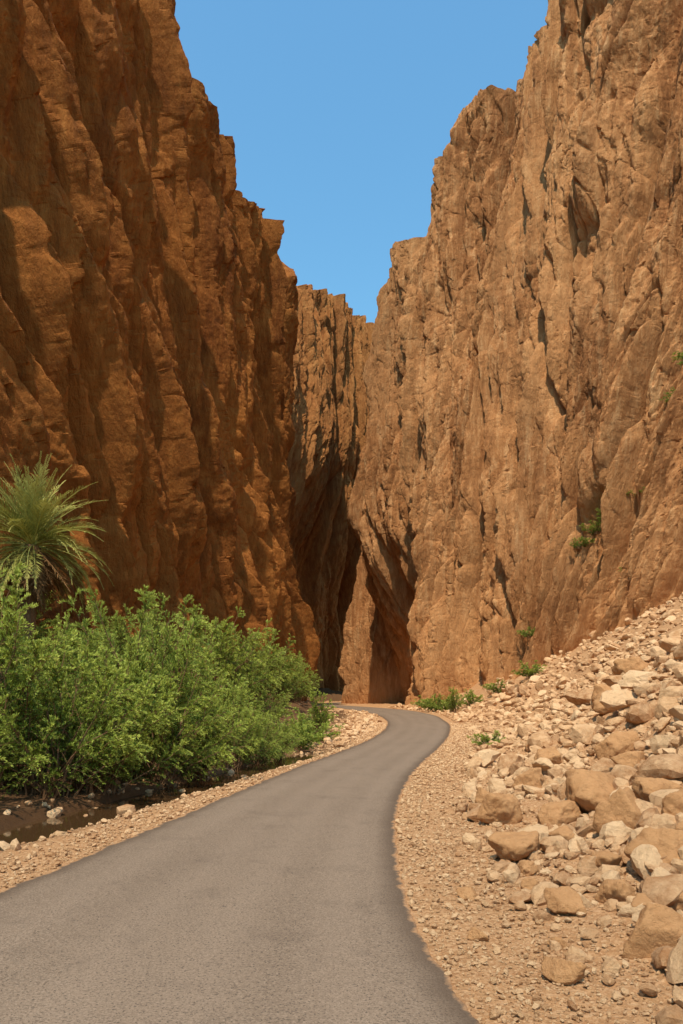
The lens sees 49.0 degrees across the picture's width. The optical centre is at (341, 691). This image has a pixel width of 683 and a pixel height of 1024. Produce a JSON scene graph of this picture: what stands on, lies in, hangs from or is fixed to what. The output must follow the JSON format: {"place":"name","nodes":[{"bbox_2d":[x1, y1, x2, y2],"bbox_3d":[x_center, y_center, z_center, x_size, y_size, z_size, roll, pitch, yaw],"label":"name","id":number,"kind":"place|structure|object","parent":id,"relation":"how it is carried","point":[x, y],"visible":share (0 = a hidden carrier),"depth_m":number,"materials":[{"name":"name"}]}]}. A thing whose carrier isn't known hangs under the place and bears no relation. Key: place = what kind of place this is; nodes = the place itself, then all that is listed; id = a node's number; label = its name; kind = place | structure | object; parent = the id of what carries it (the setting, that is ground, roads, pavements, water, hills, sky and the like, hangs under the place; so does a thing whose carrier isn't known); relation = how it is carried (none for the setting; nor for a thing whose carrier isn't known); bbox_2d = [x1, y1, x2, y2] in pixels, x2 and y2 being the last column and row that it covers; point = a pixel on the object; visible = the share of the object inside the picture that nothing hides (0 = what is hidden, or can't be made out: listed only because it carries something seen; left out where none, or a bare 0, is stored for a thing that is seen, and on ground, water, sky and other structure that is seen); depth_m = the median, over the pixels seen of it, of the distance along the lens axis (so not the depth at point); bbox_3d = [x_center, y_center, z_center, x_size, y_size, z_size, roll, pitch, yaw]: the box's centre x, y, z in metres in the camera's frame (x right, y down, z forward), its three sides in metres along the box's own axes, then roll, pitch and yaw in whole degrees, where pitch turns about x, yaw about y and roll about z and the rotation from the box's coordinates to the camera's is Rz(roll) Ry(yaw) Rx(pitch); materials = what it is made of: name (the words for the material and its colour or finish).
{"place":"outdoors","nodes":[
{"label":"outdoors","id":0,"kind":"place"},
{"bbox_2d":[0,0,319,705],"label":"canyon cliff","id":1,"kind":"structure","parent":0,"point":[149,322],"depth_m":50.67,"materials":[{"name":"brown stone"}]},
{"bbox_2d":[0,753,320,850],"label":"stream water","id":2,"kind":"structure","parent":0,"point":[33,831],"depth_m":17.80,"materials":[{"name":"brown liquid"}]},
{"bbox_2d":[0,702,479,1023],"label":"road","id":3,"kind":"structure","parent":0,"point":[279,899],"depth_m":8.14,"materials":[{"name":"grey asphalt"}]},
{"bbox_2d":[287,284,374,691],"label":"canyon cliff","id":4,"kind":"structure","parent":0,"point":[330,414],"depth_m":191.84,"materials":[{"name":"brown stone"}]},
{"bbox_2d":[0,599,682,1023],"bbox_3d":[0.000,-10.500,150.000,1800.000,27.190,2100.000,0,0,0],"label":"ground","id":5,"kind":"structure","parent":0,"point":[34,811],"depth_m":10.29,"materials":[{"name":"brown gravel"}]},
{"bbox_2d":[0,734,18,766],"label":"shrub","id":6,"kind":"object","parent":5,"relation":"on","point":[4,749],"visible":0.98,"depth_m":15.82,"materials":[{"name":"green plant"}]},
{"bbox_2d":[0,561,77,787],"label":"shrub","id":7,"kind":"object","parent":5,"relation":"on","point":[15,618],"visible":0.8,"depth_m":16.85,"materials":[{"name":"green plant"}]},
{"bbox_2d":[0,621,84,723],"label":"shrub","id":8,"kind":"object","parent":5,"relation":"on","point":[74,643],"visible":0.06,"depth_m":22.54,"materials":[{"name":"green plant"}]},
{"bbox_2d":[0,590,109,701],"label":"shrub","id":9,"kind":"object","parent":5,"relation":"on","point":[40,629],"visible":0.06,"depth_m":27.99,"materials":[{"name":"green plant"}]},
{"bbox_2d":[0,451,113,666],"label":"palm tree","id":10,"kind":"object","parent":5,"relation":"on","point":[31,523],"visible":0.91,"depth_m":25.04,"materials":[{"name":"green plant"}]},
{"bbox_2d":[0,630,146,799],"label":"shrub","id":11,"kind":"object","parent":5,"relation":"on","point":[35,753],"visible":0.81,"depth_m":17.18,"materials":[{"name":"green plant"}]},
{"bbox_2d":[1,620,165,771],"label":"shrub","id":12,"kind":"object","parent":5,"relation":"on","point":[91,645],"visible":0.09,"depth_m":20.29,"materials":[{"name":"green plant"}]},
{"bbox_2d":[35,640,192,794],"bbox_3d":[-5.698,0.600,18.433,4.151,3.895,3.580,0,0,-15],"label":"shrub","id":13,"kind":"object","parent":5,"relation":"on","point":[132,757],"visible":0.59,"depth_m":18.46,"materials":[{"name":"green plant"}]},
{"bbox_2d":[44,593,195,685],"bbox_3d":[-9.734,-1.626,32.917,7.672,5.593,6.122,0,0,5],"label":"shrub","id":14,"kind":"object","parent":5,"relation":"on","point":[116,627],"visible":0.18,"depth_m":32.45,"materials":[{"name":"green plant"}]},
{"bbox_2d":[48,585,219,777],"bbox_3d":[-6.098,-0.270,22.046,4.864,5.574,4.732,0,0,-22],"label":"shrub","id":15,"kind":"object","parent":5,"relation":"on","point":[184,661],"visible":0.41,"depth_m":21.62,"materials":[{"name":"green plant"}]},
{"bbox_2d":[69,629,207,755],"bbox_3d":[-7.166,0.088,25.153,4.774,4.348,4.117,0,0,-21],"label":"shrub","id":16,"kind":"object","parent":5,"relation":"on","point":[135,638],"visible":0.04,"depth_m":24.57,"materials":[{"name":"green plant"}]},
{"bbox_2d":[78,658,256,788],"bbox_3d":[-4.931,0.834,20.994,4.987,3.644,3.979,0,0,-42],"label":"shrub","id":17,"kind":"object","parent":5,"relation":"on","point":[160,745],"visible":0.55,"depth_m":20.61,"materials":[{"name":"green plant"}]},
{"bbox_2d":[113,590,222,678],"bbox_3d":[-8.995,-2.107,38.561,5.817,6.522,6.745,0,0,-43],"label":"shrub","id":18,"kind":"object","parent":5,"relation":"on","point":[160,626],"visible":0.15,"depth_m":38.12,"materials":[{"name":"green plant"}]},
{"bbox_2d":[157,643,248,747],"bbox_3d":[-4.924,0.326,27.527,3.548,4.397,3.648,0,0,23],"label":"shrub","id":19,"kind":"object","parent":5,"relation":"on","point":[240,684],"visible":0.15,"depth_m":27.17,"materials":[{"name":"green plant"}]},
{"bbox_2d":[157,659,253,717],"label":"shrub","id":20,"kind":"object","parent":5,"relation":"on","point":[242,680],"visible":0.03,"depth_m":30.01,"materials":[{"name":"green plant"}]},
{"bbox_2d":[157,681,255,780],"bbox_3d":[-4.434,1.197,22.717,2.953,3.080,3.425,0,0,-37],"label":"shrub","id":21,"kind":"object","parent":5,"relation":"on","point":[211,735],"visible":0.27,"depth_m":22.53,"materials":[{"name":"green plant"}]},
{"bbox_2d":[161,598,286,697],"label":"shrub","id":22,"kind":"object","parent":5,"relation":"on","point":[230,660],"visible":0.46,"depth_m":42.52,"materials":[{"name":"green plant"}]},
{"bbox_2d":[189,686,280,770],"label":"shrub","id":23,"kind":"object","parent":5,"relation":"on","point":[259,724],"visible":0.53,"depth_m":25.54,"materials":[{"name":"green plant"}]},
{"bbox_2d":[0,703,478,857],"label":"bank stones","id":24,"kind":"object","parent":5,"relation":"on","point":[126,810],"visible":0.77,"depth_m":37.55,"materials":[{"name":"beige stone"}]},
{"bbox_2d":[207,625,285,705],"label":"shrub","id":25,"kind":"object","parent":5,"relation":"on","point":[270,666],"visible":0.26,"depth_m":51.51,"materials":[{"name":"green plant"}]},
{"bbox_2d":[237,693,279,745],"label":"shrub","id":26,"kind":"object","parent":5,"relation":"on","point":[251,695],"visible":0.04,"depth_m":32.15,"materials":[{"name":"green plant"}]},
{"bbox_2d":[229,682,293,722],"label":"shrub","id":27,"kind":"object","parent":5,"relation":"on","point":[273,705],"visible":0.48,"depth_m":42.79,"materials":[{"name":"green plant"}]},
{"bbox_2d":[231,705,304,764],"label":"shrub","id":28,"kind":"object","parent":5,"relation":"on","point":[271,753],"visible":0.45,"depth_m":27.56,"materials":[{"name":"green plant"}]},
{"bbox_2d":[233,628,311,701],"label":"shrub","id":29,"kind":"object","parent":5,"relation":"on","point":[291,663],"visible":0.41,"depth_m":59.68,"materials":[{"name":"green plant"}]},
{"bbox_2d":[260,713,299,760],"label":"shrub","id":30,"kind":"object","parent":5,"relation":"on","point":[285,727],"visible":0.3,"depth_m":29.67,"materials":[{"name":"green plant"}]},
{"bbox_2d":[260,648,319,701],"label":"shrub","id":31,"kind":"object","parent":5,"relation":"on","point":[304,687],"visible":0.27,"depth_m":69.42,"materials":[{"name":"green plant"}]},
{"bbox_2d":[284,659,322,703],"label":"shrub","id":32,"kind":"object","parent":5,"relation":"on","point":[309,672],"visible":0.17,"depth_m":81.36,"materials":[{"name":"green plant"}]},
{"bbox_2d":[271,713,340,743],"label":"shrub","id":33,"kind":"object","parent":5,"relation":"on","point":[321,729],"visible":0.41,"depth_m":35.16,"materials":[{"name":"green plant"}]},
{"bbox_2d":[290,724,322,750],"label":"shrub","id":34,"kind":"object","parent":5,"relation":"on","point":[304,745],"visible":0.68,"depth_m":32.76,"materials":[{"name":"green plant"}]},
{"bbox_2d":[284,707,344,731],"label":"shrub","id":35,"kind":"object","parent":5,"relation":"on","point":[308,718],"visible":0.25,"depth_m":42.15,"materials":[{"name":"green plant"}]},
{"bbox_2d":[308,687,335,730],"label":"shrub","id":36,"kind":"object","parent":5,"relation":"on","point":[317,717],"visible":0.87,"depth_m":39.87,"materials":[{"name":"green plant"}]},
{"bbox_2d":[306,722,340,741],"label":"shrub","id":37,"kind":"object","parent":5,"relation":"on","point":[327,735],"visible":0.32,"depth_m":37.52,"materials":[{"name":"green plant"}]},
{"bbox_2d":[410,695,441,708],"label":"shrub","id":38,"kind":"object","parent":5,"relation":"on","point":[431,698],"visible":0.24,"depth_m":98.32,"materials":[{"name":"green plant"}]},
{"bbox_2d":[416,693,449,711],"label":"shrub","id":39,"kind":"object","parent":5,"relation":"on","point":[426,702],"visible":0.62,"depth_m":91.64,"materials":[{"name":"green plant"}]},
{"bbox_2d":[427,698,457,710],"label":"shrub","id":40,"kind":"object","parent":5,"relation":"on","point":[439,708],"visible":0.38,"depth_m":90.16,"materials":[{"name":"green plant"}]},
{"bbox_2d":[443,687,464,712],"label":"shrub","id":41,"kind":"object","parent":5,"relation":"on","point":[451,704],"visible":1,"depth_m":81.91,"materials":[{"name":"green plant"}]},
{"bbox_2d":[456,886,476,900],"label":"boulder","id":42,"kind":"object","parent":5,"relation":"on","point":[466,893],"visible":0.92,"depth_m":9.04,"materials":[{"name":"brown stone"}]},
{"bbox_2d":[457,689,483,706],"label":"shrub","id":43,"kind":"object","parent":5,"relation":"on","point":[468,698],"visible":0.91,"depth_m":83.75,"materials":[{"name":"green plant"}]},
{"bbox_2d":[467,927,488,941],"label":"boulder","id":44,"kind":"object","parent":5,"relation":"on","point":[474,933],"visible":0.94,"depth_m":7.54,"materials":[{"name":"beige stone"}]},
{"bbox_2d":[475,787,488,803],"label":"boulder","id":45,"kind":"object","parent":5,"relation":"on","point":[481,792],"visible":0.51,"depth_m":15.71,"materials":[{"name":"beige stone"}]},
{"bbox_2d":[467,730,500,744],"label":"shrub","id":46,"kind":"object","parent":5,"relation":"on","point":[482,736],"visible":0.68,"depth_m":32.29,"materials":[{"name":"green plant"}]},
{"bbox_2d":[482,679,508,693],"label":"shrub","id":47,"kind":"object","parent":5,"relation":"on","point":[493,687],"visible":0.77,"depth_m":81.72,"materials":[{"name":"green plant"}]},
{"bbox_2d":[477,792,522,824],"bbox_3d":[2.887,2.215,13.871,0.732,0.758,0.667,0,0,-32],"label":"boulder","id":48,"kind":"object","parent":5,"relation":"on","point":[500,807],"visible":0.81,"depth_m":13.67,"materials":[{"name":"brown stone"}]},
{"bbox_2d":[488,831,539,861],"bbox_3d":[2.660,2.297,11.094,0.926,0.469,0.688,0,0,-41],"label":"boulder","id":49,"kind":"object","parent":5,"relation":"on","point":[511,846],"visible":0.88,"depth_m":10.85,"materials":[{"name":"brown stone"}]},
{"bbox_2d":[512,767,542,789],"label":"boulder","id":50,"kind":"object","parent":5,"relation":"on","point":[531,776],"visible":0.58,"depth_m":16.84,"materials":[{"name":"brown stone"}]},
{"bbox_2d":[518,860,537,875],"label":"boulder","id":51,"kind":"object","parent":5,"relation":"on","point":[528,868],"visible":0.88,"depth_m":10.03,"materials":[{"name":"brown stone"}]},
{"bbox_2d":[511,660,546,677],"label":"shrub","id":52,"kind":"object","parent":5,"relation":"on","point":[529,672],"visible":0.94,"depth_m":77.00,"materials":[{"name":"green plant"}]},
{"bbox_2d":[520,878,538,889],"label":"boulder","id":53,"kind":"object","parent":5,"relation":"on","point":[529,883],"visible":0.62,"depth_m":9.23,"materials":[{"name":"brown stone"}]},
{"bbox_2d":[534,747,561,763],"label":"boulder","id":54,"kind":"object","parent":5,"relation":"on","point":[552,755],"visible":0.55,"depth_m":19.83,"materials":[{"name":"brown stone"}]},
{"bbox_2d":[547,937,568,949],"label":"boulder","id":55,"kind":"object","parent":5,"relation":"on","point":[562,942],"visible":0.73,"depth_m":7.24,"materials":[{"name":"beige stone"}]},
{"bbox_2d":[537,800,581,826],"bbox_3d":[3.794,2.215,13.187,0.826,0.650,0.600,0,0,-26],"label":"boulder","id":56,"kind":"object","parent":5,"relation":"on","point":[560,813],"visible":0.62,"depth_m":12.99,"materials":[{"name":"brown stone"}]},
{"bbox_2d":[437,592,682,1023],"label":"scree rocks","id":57,"kind":"object","parent":5,"relation":"on","point":[666,890],"visible":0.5,"depth_m":14.90,"materials":[{"name":"beige stone"}]},
{"bbox_2d":[549,825,574,841],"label":"boulder","id":58,"kind":"object","parent":5,"relation":"on","point":[566,832],"visible":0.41,"depth_m":11.49,"materials":[{"name":"beige stone"}]},
{"bbox_2d":[541,956,586,985],"bbox_3d":[1.906,2.405,6.454,0.288,0.237,0.365,0,0,-28],"label":"boulder","id":59,"kind":"object","parent":5,"relation":"on","point":[561,971],"visible":0.97,"depth_m":6.37,"materials":[{"name":"beige stone"}]},
{"bbox_2d":[543,886,586,915],"bbox_3d":[2.443,2.317,8.232,0.402,0.323,0.398,1,3,0],"label":"boulder","id":60,"kind":"object","parent":5,"relation":"on","point":[561,900],"visible":0.91,"depth_m":8.18,"materials":[{"name":"brown stone"}]},
{"bbox_2d":[470,597,682,940],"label":"scree rocks","id":61,"kind":"object","parent":5,"relation":"on","point":[646,860],"visible":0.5,"depth_m":20.55,"materials":[{"name":"beige stone"}]},
{"bbox_2d":[565,769,614,813],"bbox_3d":[4.644,1.811,13.377,1.235,0.975,1.124,17,-17,0],"label":"boulder","id":62,"kind":"object","parent":5,"relation":"on","point":[587,791],"visible":0.61,"depth_m":13.18,"materials":[{"name":"brown stone"}]},
{"bbox_2d":[591,684,611,703],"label":"boulder","id":63,"kind":"object","parent":5,"relation":"on","point":[599,688],"visible":0.28,"depth_m":27.83,"materials":[{"name":"brown stone"}]},
{"bbox_2d":[591,691,615,713],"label":"boulder","id":64,"kind":"object","parent":5,"relation":"on","point":[597,706],"visible":0.41,"depth_m":23.83,"materials":[{"name":"brown stone"}]},
{"bbox_2d":[591,851,621,867],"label":"boulder","id":65,"kind":"object","parent":5,"relation":"on","point":[607,857],"visible":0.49,"depth_m":9.39,"materials":[{"name":"brown stone"}]},
{"bbox_2d":[595,879,635,903],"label":"boulder","id":66,"kind":"object","parent":5,"relation":"on","point":[620,890],"visible":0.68,"depth_m":8.32,"materials":[{"name":"brown stone"}]},
{"bbox_2d":[592,787,641,832],"bbox_3d":[4.349,1.886,11.418,0.902,0.900,0.736,0,0,-34],"label":"boulder","id":67,"kind":"object","parent":5,"relation":"on","point":[619,804],"visible":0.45,"depth_m":11.22,"materials":[{"name":"brown stone"}]},
{"bbox_2d":[594,731,639,759],"bbox_3d":[6.451,1.291,17.533,1.009,0.764,0.668,-4,1,0],"label":"boulder","id":68,"kind":"object","parent":5,"relation":"on","point":[614,744],"visible":0.61,"depth_m":17.37,"materials":[{"name":"brown stone"}]},
{"bbox_2d":[610,751,645,766],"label":"boulder","id":69,"kind":"object","parent":5,"relation":"on","point":[631,758],"visible":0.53,"depth_m":15.08,"materials":[{"name":"brown stone"}]},
{"bbox_2d":[612,657,647,674],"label":"boulder","id":70,"kind":"object","parent":5,"relation":"on","point":[620,666],"visible":0.53,"depth_m":31.73,"materials":[{"name":"brown stone"}]},
{"bbox_2d":[631,892,652,906],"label":"boulder","id":71,"kind":"object","parent":5,"relation":"on","point":[641,898],"visible":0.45,"depth_m":7.88,"materials":[{"name":"brown stone"}]},
{"bbox_2d":[621,903,682,959],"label":"boulder","id":72,"kind":"object","parent":5,"relation":"on","point":[657,925],"visible":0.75,"depth_m":6.85,"materials":[{"name":"beige stone"}]},
{"bbox_2d":[624,827,682,863],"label":"boulder","id":73,"kind":"object","parent":5,"relation":"on","point":[667,842],"visible":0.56,"depth_m":9.08,"materials":[{"name":"brown stone"}]},
{"bbox_2d":[631,777,682,802],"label":"boulder","id":74,"kind":"object","parent":5,"relation":"on","point":[643,788],"visible":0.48,"depth_m":11.91,"materials":[{"name":"beige stone"}]},
{"bbox_2d":[661,789,682,815],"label":"boulder","id":75,"kind":"object","parent":5,"relation":"on","point":[672,803],"visible":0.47,"depth_m":10.76,"materials":[{"name":"brown stone"}]},
{"bbox_2d":[672,883,682,910],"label":"boulder","id":76,"kind":"object","parent":5,"relation":"on","point":[678,905],"visible":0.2,"depth_m":7.92,"materials":[{"name":"brown stone"}]},
{"bbox_2d":[675,821,682,829],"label":"boulder","id":77,"kind":"object","parent":5,"relation":"on","point":[679,826],"visible":0.47,"depth_m":9.66,"materials":[{"name":"brown stone"}]},
{"bbox_2d":[175,0,547,322],"label":"sky","id":78,"kind":"structure","parent":0,"point":[338,115],"materials":[{"name":"blue"}]},
{"bbox_2d":[338,0,682,707],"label":"canyon cliff","id":79,"kind":"structure","parent":0,"point":[522,373],"depth_m":91.15,"materials":[{"name":"brown stone"}]},
{"bbox_2d":[516,627,534,637],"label":"shrub","id":80,"kind":"object","parent":79,"relation":"on","point":[527,633],"visible":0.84,"depth_m":86.67,"materials":[{"name":"green plant"}]},
{"bbox_2d":[569,536,594,549],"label":"shrub","id":81,"kind":"object","parent":79,"relation":"on","point":[577,543],"visible":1,"depth_m":81.04,"materials":[{"name":"green plant"}]},
{"bbox_2d":[580,519,601,534],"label":"shrub","id":82,"kind":"object","parent":79,"relation":"on","point":[592,527],"visible":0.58,"depth_m":80.97,"materials":[{"name":"green plant"}]},
{"bbox_2d":[595,508,600,519],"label":"shrub","id":83,"kind":"object","parent":79,"relation":"on","point":[599,514],"visible":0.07,"depth_m":80.34,"materials":[{"name":"green plant"}]},
{"bbox_2d":[659,387,675,401],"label":"shrub","id":84,"kind":"object","parent":79,"relation":"on","point":[667,399],"visible":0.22,"depth_m":74.84,"materials":[{"name":"green plant"}]},
{"bbox_2d":[671,351,682,364],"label":"shrub","id":85,"kind":"object","parent":79,"relation":"on","point":[678,356],"visible":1,"depth_m":71.66,"materials":[{"name":"green plant"}]}
]}

